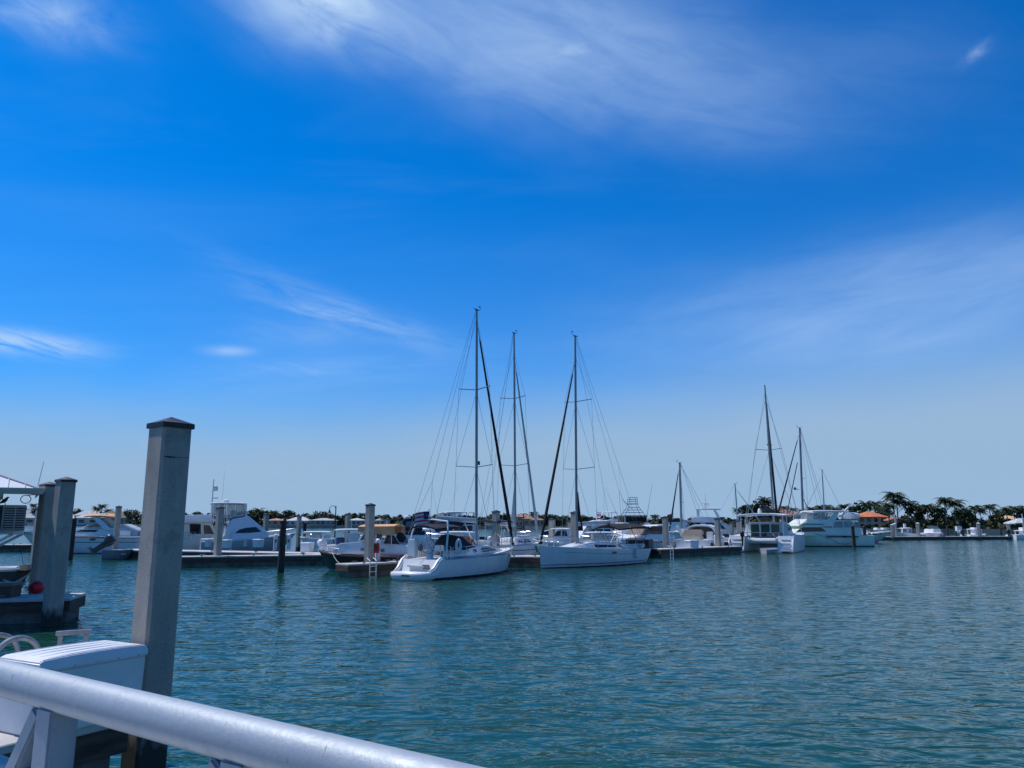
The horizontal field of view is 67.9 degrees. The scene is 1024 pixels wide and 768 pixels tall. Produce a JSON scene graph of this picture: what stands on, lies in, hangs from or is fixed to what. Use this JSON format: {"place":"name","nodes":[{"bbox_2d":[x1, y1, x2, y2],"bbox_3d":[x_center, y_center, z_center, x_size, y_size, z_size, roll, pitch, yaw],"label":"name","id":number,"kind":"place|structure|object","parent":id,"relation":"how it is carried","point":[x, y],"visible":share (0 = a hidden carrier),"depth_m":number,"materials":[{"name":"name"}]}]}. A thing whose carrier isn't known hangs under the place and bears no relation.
{"place":"outdoors","nodes":[
{"label":"outdoors","id":0,"kind":"place"},
{"bbox_2d":[0,581,24,597],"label":"storage bench","id":1,"kind":"object","parent":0,"point":[9,589],"visible":0.98,"depth_m":22.37,"materials":[{"name":"grey plastic"}]},
{"bbox_2d":[0,659,484,767],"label":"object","id":2,"kind":"object","parent":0,"point":[62,704],"visible":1,"depth_m":1.61,"materials":[{"name":"metal"}]},
{"bbox_2d":[0,525,1023,767],"bbox_3d":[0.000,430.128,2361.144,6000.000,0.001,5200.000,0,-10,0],"label":"water","id":3,"kind":"structure","parent":0,"point":[897,654],"depth_m":16.97,"materials":[{"name":"teal liquid"}]},
{"bbox_2d":[0,548,30,585],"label":"inflatable boat","id":4,"kind":"object","parent":3,"relation":"on","point":[11,573],"visible":0.56,"depth_m":28.41,"materials":[{"name":"white plastic"}]},
{"bbox_2d":[0,543,31,551],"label":"floating dock","id":5,"kind":"object","parent":3,"relation":"on","point":[14,547],"visible":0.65,"depth_m":73.49,"materials":[{"name":"concrete"}]},
{"bbox_2d":[29,507,37,572],"bbox_3d":[-26.929,10.061,42.894,0.441,6.272,0.441,-8,-13,39],"label":"concrete pile","id":6,"kind":"object","parent":3,"relation":"in","point":[36,508],"visible":0.21,"depth_m":43.01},
{"bbox_2d":[28,482,54,593],"bbox_3d":[-14.852,6.414,23.839,0.454,6.665,0.454,-8,-13,36],"label":"concrete pile","id":7,"kind":"object","parent":3,"relation":"in","point":[42,536],"visible":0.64,"depth_m":23.96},
{"bbox_2d":[0,591,85,623],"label":"floating dock","id":8,"kind":"object","parent":3,"relation":"on","point":[23,608],"visible":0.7,"depth_m":22.02,"materials":[{"name":"concrete"}]},
{"bbox_2d":[0,462,44,503],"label":"dock hut","id":9,"kind":"object","parent":8,"relation":"on","point":[9,485],"visible":1,"depth_m":22.30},
{"bbox_2d":[0,532,32,546],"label":"wall bracket","id":10,"kind":"object","parent":9,"relation":"attached to","point":[10,534],"depth_m":22.45,"materials":[{"name":"grey metal"}]},
{"bbox_2d":[0,505,26,531],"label":"air conditioner","id":11,"kind":"object","parent":10,"relation":"on","point":[12,517],"visible":1,"depth_m":22.39,"materials":[{"name":"grey metal"}]},
{"bbox_2d":[25,581,44,593],"bbox_3d":[-14.780,6.300,23.534,0.539,0.380,0.384,6,-12,-30],"label":"buoy","id":12,"kind":"object","parent":8,"relation":"on","point":[35,587],"visible":0.98,"depth_m":23.44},
{"bbox_2d":[40,476,77,626],"bbox_3d":[-13.056,6.006,21.677,0.454,6.698,0.454,-8,-13,36],"label":"concrete pile","id":13,"kind":"object","parent":3,"relation":"in","point":[57,558],"visible":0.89,"depth_m":21.74,"materials":[{"name":"concrete"}]},
{"bbox_2d":[0,725,127,767],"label":"floating dock","id":14,"kind":"object","parent":3,"relation":"on","point":[97,746],"visible":0.2,"depth_m":8.38,"materials":[{"name":"concrete"}]},
{"bbox_2d":[0,632,40,652],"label":"boarding ladder","id":15,"kind":"object","parent":14,"relation":"attached to","point":[14,640],"visible":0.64,"depth_m":9.25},
{"bbox_2d":[55,629,91,645],"bbox_3d":[-5.893,3.716,10.150,0.420,0.820,0.070,6,-12,-29],"label":"rail frame","id":16,"kind":"object","parent":14,"relation":"on","point":[85,633],"visible":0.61,"depth_m":10.19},
{"bbox_2d":[0,640,147,735],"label":"dock box","id":17,"kind":"object","parent":14,"relation":"on","point":[117,663],"visible":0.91,"depth_m":8.37,"materials":[{"name":"white plastic"}]},
{"bbox_2d":[68,517,76,559],"bbox_3d":[-34.010,12.914,58.629,0.366,5.262,0.364,-8,-13,37],"label":"timber pile","id":18,"kind":"object","parent":3,"relation":"in","point":[72,538],"visible":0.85,"depth_m":58.70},
{"bbox_2d":[23,513,140,553],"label":"motor cruiser","id":19,"kind":"object","parent":3,"relation":"on","point":[92,534],"visible":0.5,"depth_m":70.64,"materials":[{"name":"grey plastic"}]},
{"bbox_2d":[87,534,133,559],"bbox_3d":[-31.214,12.761,59.127,3.439,2.139,1.499,1,-10,-5],"label":"skiff","id":20,"kind":"object","parent":3,"relation":"on","point":[111,540],"visible":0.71,"depth_m":58.89,"materials":[{"name":"grey plastic"}]},
{"bbox_2d":[112,506,121,549],"bbox_3d":[-32.176,13.239,61.628,0.397,6.689,0.396,-8,-13,36],"label":"concrete pile","id":21,"kind":"object","parent":3,"relation":"in","point":[117,521],"visible":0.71,"depth_m":61.81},
{"bbox_2d":[120,417,194,767],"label":"concrete pile","id":22,"kind":"object","parent":3,"relation":"in","point":[155,615],"visible":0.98,"depth_m":9.37,"materials":[{"name":"grey concrete"}]},
{"bbox_2d":[183,479,217,549],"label":"motor yacht","id":23,"kind":"object","parent":3,"relation":"on","point":[197,528],"visible":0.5,"depth_m":71.37,"materials":[{"name":"white plastic"}]},
{"bbox_2d":[190,524,200,533],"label":"side window","id":24,"kind":"structure","parent":23,"relation":"in","point":[194,528],"depth_m":71.33,"materials":[{"name":"black glass"}]},
{"bbox_2d":[114,549,319,558],"bbox_3d":[-21.950,13.088,57.285,20.766,1.159,2.200,-4,-11,23],"label":"floating dock","id":25,"kind":"object","parent":3,"relation":"on","point":[135,553],"visible":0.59,"depth_m":56.64,"materials":[{"name":"concrete"}]},
{"bbox_2d":[213,506,224,555],"bbox_3d":[-19.318,11.239,49.795,0.441,6.411,0.441,-8,-13,36],"label":"concrete pile","id":26,"kind":"object","parent":3,"relation":"in","point":[218,534],"visible":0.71,"depth_m":49.93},
{"bbox_2d":[199,483,295,550],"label":"sportfishing boat","id":27,"kind":"object","parent":3,"relation":"on","point":[237,528],"visible":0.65,"depth_m":68.30,"materials":[{"name":"white plastic"}]},
{"bbox_2d":[181,553,324,567],"bbox_3d":[-17.100,11.806,50.200,9.467,1.159,1.300,3,-11,-18],"label":"floating dock","id":28,"kind":"object","parent":3,"relation":"on","point":[255,560],"visible":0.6,"depth_m":49.65,"materials":[{"name":"wood"}]},
{"bbox_2d":[252,539,264,546],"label":"dock box","id":29,"kind":"object","parent":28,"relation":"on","point":[257,542],"visible":1,"depth_m":65.83,"materials":[{"name":"white plastic"}]},
{"bbox_2d":[300,542,314,551],"bbox_3d":[-15.023,11.972,55.781,0.867,0.700,0.631,-4,-11,23],"label":"dock box","id":30,"kind":"object","parent":28,"relation":"on","point":[307,546],"visible":0.99,"depth_m":55.55,"materials":[{"name":"white plastic"}]},
{"bbox_2d":[263,513,269,530],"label":"concrete pile","id":31,"kind":"object","parent":3,"relation":"in","point":[266,521],"visible":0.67,"depth_m":90.35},
{"bbox_2d":[277,518,286,572],"bbox_3d":[-13.323,10.330,43.859,0.408,5.094,0.403,4,-11,-21],"label":"timber pile","id":32,"kind":"object","parent":3,"relation":"in","point":[282,544],"visible":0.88,"depth_m":43.90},
{"bbox_2d":[295,515,301,550],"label":"concrete pile","id":33,"kind":"object","parent":3,"relation":"in","point":[298,531],"visible":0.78,"depth_m":76.42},
{"bbox_2d":[300,522,335,551],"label":"console boat","id":34,"kind":"object","parent":3,"relation":"on","point":[315,536],"visible":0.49,"depth_m":65.95,"materials":[{"name":"white plastic"}]},
{"bbox_2d":[317,517,361,552],"bbox_3d":[-12.052,11.373,55.944,4.711,3.936,2.598,4,-11,-20],"label":"console boat","id":35,"kind":"object","parent":3,"relation":"on","point":[352,537],"visible":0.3,"depth_m":55.30,"materials":[{"name":"white plastic"}]},
{"bbox_2d":[344,513,350,542],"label":"concrete pile","id":36,"kind":"object","parent":3,"relation":"in","point":[347,520],"visible":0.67,"depth_m":70.67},
{"bbox_2d":[315,524,410,571],"bbox_3d":[-8.786,9.992,45.416,6.196,3.206,3.081,-1,-10,8],"label":"picnic boat","id":37,"kind":"object","parent":3,"relation":"on","point":[392,545],"visible":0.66,"depth_m":44.48,"materials":[{"name":"grey plastic"}]},
{"bbox_2d":[335,559,398,577],"bbox_3d":[-7.450,10.240,41.541,4.294,1.159,1.250,10,-14,-43],"label":"floating dock","id":38,"kind":"object","parent":3,"relation":"on","point":[361,569],"visible":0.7,"depth_m":40.48,"materials":[{"name":"wood"}]},
{"bbox_2d":[364,503,375,561],"bbox_3d":[-8.004,9.895,42.416,0.441,6.430,0.441,-8,-13,36],"label":"concrete pile","id":39,"kind":"object","parent":3,"relation":"in","point":[369,532],"visible":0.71,"depth_m":42.55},
{"bbox_2d":[382,516,435,549],"bbox_3d":[-7.787,12.108,58.807,5.992,3.810,3.291,2,-10,-10],"label":"motor cruiser","id":40,"kind":"object","parent":3,"relation":"on","point":[419,534],"visible":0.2,"depth_m":57.78,"materials":[{"name":"white plastic"}]},
{"bbox_2d":[390,307,513,580],"bbox_3d":[-2.629,3.080,43.853,3.354,16.352,10.926,-6,-12,29],"label":"sailboat","id":41,"kind":"object","parent":3,"relation":"on","point":[447,556],"visible":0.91,"depth_m":41.06,"materials":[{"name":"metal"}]},
{"bbox_2d":[422,483,487,540],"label":"motor yacht","id":42,"kind":"object","parent":3,"relation":"on","point":[468,525],"visible":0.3,"depth_m":67.89,"materials":[{"name":"white plastic"}]},
{"bbox_2d":[425,513,487,545],"bbox_3d":[-3.713,11.435,55.940,5.465,3.814,2.672,3,-11,-15],"label":"console boat","id":43,"kind":"object","parent":3,"relation":"on","point":[459,534],"visible":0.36,"depth_m":55.28,"materials":[{"name":"white plastic"}]},
{"bbox_2d":[491,510,500,545],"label":"concrete pile","id":44,"kind":"object","parent":3,"relation":"in","point":[495,527],"visible":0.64,"depth_m":51.43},
{"bbox_2d":[480,516,530,539],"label":"console boat","id":45,"kind":"object","parent":3,"relation":"on","point":[507,533],"visible":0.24,"depth_m":70.16,"materials":[{"name":"white plastic"}]},
{"bbox_2d":[472,330,539,554],"bbox_3d":[0.049,4.532,55.753,3.354,17.732,7.592,-6,-12,31],"label":"sailboat","id":46,"kind":"object","parent":3,"relation":"on","point":[523,545],"visible":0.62,"depth_m":55.26,"materials":[{"name":"metal"}]},
{"bbox_2d":[508,554,539,567],"bbox_3d":[0.750,11.682,49.511,2.687,1.159,1.900,1,-10,-4],"label":"floating dock","id":47,"kind":"object","parent":3,"relation":"on","point":[524,561],"visible":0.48,"depth_m":48.66,"materials":[{"name":"wood"}]},
{"bbox_2d":[532,528,570,552],"bbox_3d":[3.419,12.593,58.833,3.760,2.865,2.890,-3,-11,15],"label":"pilothouse boat","id":48,"kind":"object","parent":3,"relation":"on","point":[560,533],"visible":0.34,"depth_m":57.74,"materials":[{"name":"white plastic"}]},
{"bbox_2d":[548,518,555,539],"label":"concrete pile","id":49,"kind":"object","parent":3,"relation":"in","point":[551,525],"visible":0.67,"depth_m":59.78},
{"bbox_2d":[570,511,578,542],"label":"concrete pile","id":50,"kind":"object","parent":3,"relation":"in","point":[573,525],"visible":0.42,"depth_m":56.84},
{"bbox_2d":[535,331,650,567],"bbox_3d":[5.420,4.650,53.080,3.554,16.548,11.785,-9,-14,41],"label":"sailboat","id":51,"kind":"object","parent":3,"relation":"on","point":[577,553],"visible":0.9,"depth_m":50.94,"materials":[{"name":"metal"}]},
{"bbox_2d":[579,466,624,541],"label":"trawler yacht","id":52,"kind":"object","parent":3,"relation":"on","point":[598,514],"visible":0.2,"depth_m":74.85,"materials":[{"name":"white plastic"}]},
{"bbox_2d":[580,517,625,543],"bbox_3d":[7.419,12.559,61.839,3.962,3.701,2.672,2,-10,-10],"label":"console boat","id":53,"kind":"object","parent":3,"relation":"on","point":[598,536],"visible":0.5,"depth_m":61.30,"materials":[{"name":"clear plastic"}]},
{"bbox_2d":[590,512,617,529],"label":"motor yacht","id":54,"kind":"object","parent":3,"relation":"on","point":[611,519],"visible":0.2,"depth_m":85.37,"materials":[{"name":"white plastic"}]},
{"bbox_2d":[605,487,651,535],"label":"boat","id":55,"kind":"object","parent":3,"relation":"on","point":[638,518],"visible":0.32,"depth_m":81.76,"materials":[{"name":"white metal"}]},
{"bbox_2d":[625,538,652,557],"bbox_3d":[10.011,13.570,62.602,2.907,1.785,2.398,-4,-11,20],"label":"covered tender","id":56,"kind":"object","parent":3,"relation":"on","point":[648,543],"visible":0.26,"depth_m":61.58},
{"bbox_2d":[614,524,682,547],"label":"motor cruiser","id":57,"kind":"object","parent":3,"relation":"on","point":[655,533],"visible":0.38,"depth_m":71.09,"materials":[{"name":"white plastic"}]},
{"bbox_2d":[662,516,668,547],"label":"concrete pile","id":58,"kind":"object","parent":3,"relation":"in","point":[665,531],"visible":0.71,"depth_m":65.62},
{"bbox_2d":[668,514,687,531],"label":"motor yacht","id":59,"kind":"object","parent":3,"relation":"on","point":[675,523],"visible":0.08,"depth_m":104.69,"materials":[{"name":"white plastic"}]},
{"bbox_2d":[669,461,707,540],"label":"sailboat","id":60,"kind":"object","parent":3,"relation":"on","point":[674,535],"visible":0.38,"depth_m":94.65,"materials":[{"name":"metal"}]},
{"bbox_2d":[652,545,741,557],"bbox_3d":[16.000,14.619,65.748,11.478,1.159,1.500,9,-13,-39],"label":"floating dock","id":61,"kind":"object","parent":3,"relation":"on","point":[662,552],"visible":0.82,"depth_m":64.75,"materials":[{"name":"wood"}]},
{"bbox_2d":[685,540,698,547],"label":"dock box","id":62,"kind":"object","parent":61,"relation":"on","point":[691,543],"visible":1,"depth_m":65.12,"materials":[{"name":"white plastic"}]},
{"bbox_2d":[675,524,724,547],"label":"motor cruiser","id":63,"kind":"object","parent":3,"relation":"on","point":[703,534],"visible":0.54,"depth_m":71.81,"materials":[{"name":"beige"}]},
{"bbox_2d":[675,498,735,540],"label":"motor yacht","id":64,"kind":"object","parent":3,"relation":"on","point":[724,527],"visible":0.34,"depth_m":89.13,"materials":[{"name":"white plastic"}]},
{"bbox_2d":[714,518,720,545],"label":"concrete pile","id":65,"kind":"object","parent":3,"relation":"in","point":[717,532],"visible":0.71,"depth_m":68.55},
{"bbox_2d":[713,482,759,533],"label":"sailboat","id":66,"kind":"object","parent":3,"relation":"on","point":[737,505],"visible":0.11,"depth_m":148.36,"materials":[{"name":"metal"}]},
{"bbox_2d":[728,385,804,552],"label":"catamaran","id":67,"kind":"object","parent":3,"relation":"on","point":[782,535],"visible":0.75,"depth_m":74.74,"materials":[{"name":"white plastic"}]},
{"bbox_2d":[760,548,778,553],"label":"dinghy","id":68,"kind":"object","parent":3,"relation":"on","point":[769,550],"visible":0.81,"depth_m":69.33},
{"bbox_2d":[775,425,828,521],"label":"sailboat","id":69,"kind":"object","parent":3,"relation":"on","point":[801,479],"visible":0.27,"depth_m":103.16,"materials":[{"name":"metal"}]},
{"bbox_2d":[800,470,842,518],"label":"sailboat","id":70,"kind":"object","parent":3,"relation":"on","point":[823,489],"visible":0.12,"depth_m":168.29,"materials":[{"name":"metal"}]},
{"bbox_2d":[788,506,880,546],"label":"aft cabin yacht","id":71,"kind":"object","parent":3,"relation":"on","point":[819,530],"visible":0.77,"depth_m":89.47,"materials":[{"name":"white plastic"}]},
{"bbox_2d":[796,527,825,531],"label":"saloon window","id":72,"kind":"structure","parent":71,"relation":"in","point":[805,529],"depth_m":89.16,"materials":[{"name":"black glass"}]},
{"bbox_2d":[860,528,890,542],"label":"motor yacht","id":73,"kind":"object","parent":3,"relation":"on","point":[879,536],"visible":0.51,"depth_m":105.11,"materials":[{"name":"white plastic"}]},
{"bbox_2d":[897,524,916,535],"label":"console boat","id":74,"kind":"object","parent":3,"relation":"on","point":[903,530],"visible":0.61,"depth_m":122.80,"materials":[{"name":"white plastic"}]},
{"bbox_2d":[921,526,942,535],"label":"console boat","id":75,"kind":"object","parent":3,"relation":"on","point":[933,531],"visible":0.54,"depth_m":123.39,"materials":[{"name":"white plastic"}]},
{"bbox_2d":[882,535,1009,539],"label":"floating dock","id":76,"kind":"object","parent":3,"relation":"on","point":[986,537],"visible":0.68,"depth_m":121.44,"materials":[{"name":"concrete"}]},
{"bbox_2d":[960,527,985,535],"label":"console boat","id":77,"kind":"object","parent":3,"relation":"on","point":[973,531],"visible":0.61,"depth_m":124.37,"materials":[{"name":"white plastic"}]},
{"bbox_2d":[1006,527,1023,539],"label":"console boat","id":78,"kind":"object","parent":3,"relation":"on","point":[1019,536],"visible":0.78,"depth_m":123.32,"materials":[{"name":"white plastic"}]},
{"bbox_2d":[0,0,1023,520],"label":"sky","id":79,"kind":"structure","parent":0,"point":[277,230],"materials":[{"name":"blue"}]},
{"bbox_3d":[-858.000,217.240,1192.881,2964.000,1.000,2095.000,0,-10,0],"label":"ground","id":80,"kind":"structure","parent":0,"visible":0},
{"bbox_2d":[25,510,34,524],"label":"house","id":81,"kind":"structure","parent":80,"relation":"on","point":[30,518],"depth_m":590.89,"materials":[{"name":"paint"}]},
{"bbox_2d":[73,511,96,524],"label":"house","id":82,"kind":"structure","parent":80,"relation":"on","point":[81,520],"depth_m":501.69,"materials":[{"name":"paint"}]},
{"bbox_2d":[100,511,133,524],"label":"house","id":83,"kind":"structure","parent":80,"relation":"on","point":[124,519],"depth_m":475.90,"materials":[{"name":"paint"}]},
{"bbox_2d":[287,516,309,524],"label":"house","id":84,"kind":"structure","parent":80,"relation":"on","point":[292,521],"depth_m":345.72,"materials":[{"name":"paint"}]},
{"bbox_2d":[309,518,338,525],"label":"house","id":85,"kind":"structure","parent":80,"relation":"on","point":[322,522],"depth_m":340.59,"materials":[{"name":"paint"}]},
{"bbox_2d":[350,518,364,525],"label":"house","id":86,"kind":"structure","parent":80,"relation":"on","point":[357,522],"depth_m":331.78,"materials":[{"name":"paint"}]},
{"bbox_2d":[510,513,533,525],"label":"house","id":87,"kind":"structure","parent":80,"relation":"on","point":[520,521],"depth_m":299.98,"materials":[{"name":"paint"}]},
{"bbox_2d":[26,524,1018,533],"bbox_3d":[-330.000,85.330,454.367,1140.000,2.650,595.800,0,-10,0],"label":"seawall","id":88,"kind":"object","parent":80,"relation":"on","point":[984,531],"visible":0.04,"depth_m":275.91,"materials":[{"name":"concrete"}]},
{"bbox_2d":[95,510,1022,528],"bbox_3d":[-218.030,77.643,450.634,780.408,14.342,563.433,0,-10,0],"label":"shore foliage","id":89,"kind":"object","parent":80,"relation":"on","point":[965,524],"visible":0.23,"depth_m":249.13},
{"bbox_2d":[739,504,756,520],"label":"broadleaf tree","id":90,"kind":"object","parent":80,"relation":"on","point":[744,507],"visible":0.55,"depth_m":229.28,"materials":[{"name":"green plant"}]},
{"bbox_2d":[747,500,770,521],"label":"palm tree","id":91,"kind":"object","parent":80,"relation":"on","point":[755,507],"visible":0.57,"depth_m":228.21,"materials":[{"name":"green plant"}]},
{"bbox_2d":[755,496,774,507],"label":"palm tree","id":92,"kind":"object","parent":80,"relation":"on","point":[764,500],"visible":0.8,"depth_m":230.12,"materials":[{"name":"green plant"}]},
{"bbox_2d":[752,507,800,521],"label":"house","id":93,"kind":"structure","parent":80,"relation":"on","point":[766,518],"depth_m":228.08,"materials":[{"name":"paint"}]},
{"bbox_2d":[847,502,871,513],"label":"broadleaf tree","id":94,"kind":"object","parent":80,"relation":"on","point":[858,508],"visible":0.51,"depth_m":219.48,"materials":[{"name":"green plant"}]},
{"bbox_2d":[854,511,905,526],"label":"house","id":95,"kind":"structure","parent":80,"relation":"on","point":[869,518],"depth_m":202.93,"materials":[{"name":"tile"}]},
{"bbox_2d":[871,504,895,518],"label":"broadleaf tree","id":96,"kind":"object","parent":80,"relation":"on","point":[884,512],"visible":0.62,"depth_m":214.69,"materials":[{"name":"green plant"}]},
{"bbox_2d":[877,503,899,523],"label":"palm tree","id":97,"kind":"object","parent":80,"relation":"on","point":[888,506],"visible":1,"depth_m":193.88,"materials":[{"name":"green plant"}]},
{"bbox_2d":[878,491,909,516],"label":"palm tree","id":98,"kind":"object","parent":80,"relation":"on","point":[892,495],"visible":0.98,"depth_m":196.58,"materials":[{"name":"green plant"}]},
{"bbox_2d":[897,500,921,525],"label":"palm tree","id":99,"kind":"object","parent":80,"relation":"on","point":[908,504],"visible":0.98,"depth_m":194.79,"materials":[{"name":"green plant"}]},
{"bbox_2d":[904,504,926,521],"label":"broadleaf tree","id":100,"kind":"object","parent":80,"relation":"on","point":[917,514],"visible":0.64,"depth_m":197.09,"materials":[{"name":"green plant"}]},
{"bbox_2d":[917,503,938,523],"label":"palm tree","id":101,"kind":"object","parent":80,"relation":"on","point":[929,506],"visible":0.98,"depth_m":192.39,"materials":[{"name":"green plant"}]},
{"bbox_2d":[925,504,949,522],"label":"broadleaf tree","id":102,"kind":"object","parent":80,"relation":"on","point":[941,514],"visible":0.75,"depth_m":192.92,"materials":[{"name":"green plant"}]},
{"bbox_2d":[931,497,957,528],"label":"palm tree","id":103,"kind":"object","parent":80,"relation":"on","point":[942,501],"visible":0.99,"depth_m":186.79,"materials":[{"name":"green plant"}]},
{"bbox_2d":[943,499,970,523],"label":"palm tree","id":104,"kind":"object","parent":80,"relation":"on","point":[957,503],"visible":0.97,"depth_m":185.62,"materials":[{"name":"green plant"}]},
{"bbox_2d":[950,507,967,524],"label":"broadleaf tree","id":105,"kind":"object","parent":80,"relation":"on","point":[959,511],"visible":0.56,"depth_m":190.38,"materials":[{"name":"green plant"}]},
{"bbox_2d":[959,510,976,519],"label":"broadleaf tree","id":106,"kind":"object","parent":80,"relation":"on","point":[968,515],"visible":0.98,"depth_m":186.37,"materials":[{"name":"green plant"}]},
{"bbox_2d":[967,505,987,521],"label":"palm tree","id":107,"kind":"object","parent":80,"relation":"on","point":[977,508],"visible":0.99,"depth_m":185.92,"materials":[{"name":"green plant"}]},
{"bbox_2d":[987,513,1003,521],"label":"broadleaf tree","id":108,"kind":"object","parent":80,"relation":"on","point":[998,518],"visible":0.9,"depth_m":184.68,"materials":[{"name":"green plant"}]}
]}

